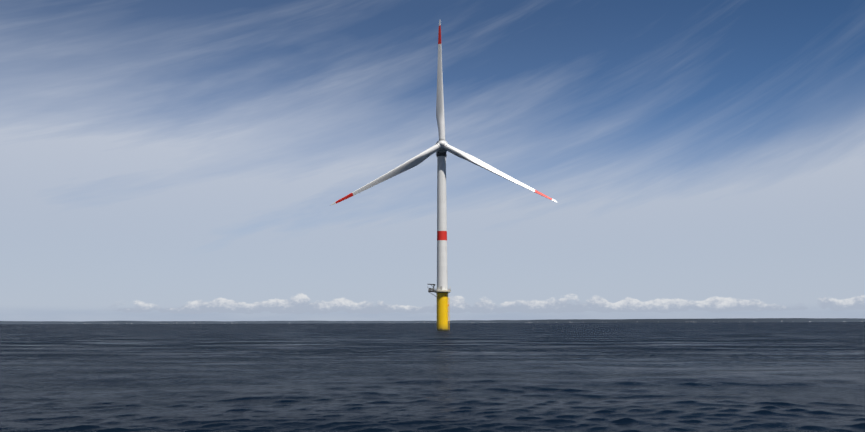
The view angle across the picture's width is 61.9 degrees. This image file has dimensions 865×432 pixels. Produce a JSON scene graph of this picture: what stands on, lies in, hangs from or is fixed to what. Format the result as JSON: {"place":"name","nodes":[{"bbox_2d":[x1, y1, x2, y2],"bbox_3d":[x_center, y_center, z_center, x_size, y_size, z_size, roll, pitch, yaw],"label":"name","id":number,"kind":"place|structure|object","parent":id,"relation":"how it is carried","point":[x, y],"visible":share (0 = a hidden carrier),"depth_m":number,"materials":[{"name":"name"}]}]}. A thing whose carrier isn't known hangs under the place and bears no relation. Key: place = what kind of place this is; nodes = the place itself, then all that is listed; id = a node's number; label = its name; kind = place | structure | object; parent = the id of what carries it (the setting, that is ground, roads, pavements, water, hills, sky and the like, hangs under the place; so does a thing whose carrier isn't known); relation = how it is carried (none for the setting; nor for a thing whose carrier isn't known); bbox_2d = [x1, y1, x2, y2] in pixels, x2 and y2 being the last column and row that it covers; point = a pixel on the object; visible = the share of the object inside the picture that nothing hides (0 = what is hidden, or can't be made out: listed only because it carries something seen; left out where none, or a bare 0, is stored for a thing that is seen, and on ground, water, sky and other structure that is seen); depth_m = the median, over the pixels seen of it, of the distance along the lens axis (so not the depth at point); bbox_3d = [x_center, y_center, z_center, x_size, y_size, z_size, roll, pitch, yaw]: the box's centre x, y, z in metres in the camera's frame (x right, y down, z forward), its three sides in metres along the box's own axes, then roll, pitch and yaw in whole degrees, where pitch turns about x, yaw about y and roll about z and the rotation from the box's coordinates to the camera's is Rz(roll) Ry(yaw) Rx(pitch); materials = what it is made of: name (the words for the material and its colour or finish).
{"place":"outdoors","nodes":[
{"label":"outdoors","id":0,"kind":"place"},
{"bbox_2d":[0,322,864,431],"bbox_3d":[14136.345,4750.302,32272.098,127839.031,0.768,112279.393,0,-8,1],"label":"sea","id":1,"kind":"structure","parent":0,"point":[585,377],"depth_m":64.81,"materials":[{"name":"liquid"}]},
{"bbox_2d":[427,284,450,330],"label":"platform","id":2,"kind":"structure","parent":1,"relation":"in","point":[435,290],"depth_m":422.44,"materials":[{"name":"metal"}]},
{"bbox_2d":[436,293,447,330],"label":"turbine foundation","id":3,"kind":"object","parent":2,"relation":"part of","point":[442,311],"visible":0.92,"depth_m":420.40,"materials":[{"name":"yellow paint"}]},
{"bbox_2d":[437,156,447,289],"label":"tower","id":4,"kind":"structure","parent":2,"relation":"on","point":[442,278],"depth_m":428.23,"materials":[{"name":"white metal"}]},
{"bbox_2d":[435,141,447,156],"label":"nacelle","id":5,"kind":"object","parent":4,"relation":"on","point":[442,152],"visible":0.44,"depth_m":434.19,"materials":[{"name":"metal"}]},
{"bbox_2d":[437,139,446,149],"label":"hub","id":6,"kind":"object","parent":5,"relation":"attached to","point":[442,143],"visible":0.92,"depth_m":429.33,"materials":[{"name":"metal"}]},
{"bbox_2d":[331,144,439,204],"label":"blade","id":7,"kind":"object","parent":6,"relation":"attached to","point":[418,159],"visible":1,"depth_m":425.15,"materials":[{"name":"white paint"}]},
{"bbox_2d":[436,20,444,139],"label":"blade","id":8,"kind":"object","parent":6,"relation":"attached to","point":[440,114],"visible":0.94,"depth_m":434.56,"materials":[{"name":"white paint"}]},
{"bbox_2d":[444,144,557,202],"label":"blade","id":9,"kind":"object","parent":6,"relation":"attached to","point":[465,156],"visible":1,"depth_m":427.56,"materials":[{"name":"white paint"}]},
{"bbox_2d":[0,318,864,323],"bbox_3d":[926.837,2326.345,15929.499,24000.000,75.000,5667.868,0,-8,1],"label":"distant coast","id":10,"kind":"structure","parent":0,"point":[522,321],"depth_m":16382.57,"materials":[{"name":"grey"}]},
{"bbox_2d":[0,0,864,321],"label":"sky","id":11,"kind":"structure","parent":0,"point":[161,160],"materials":[{"name":"blue"}]}
]}

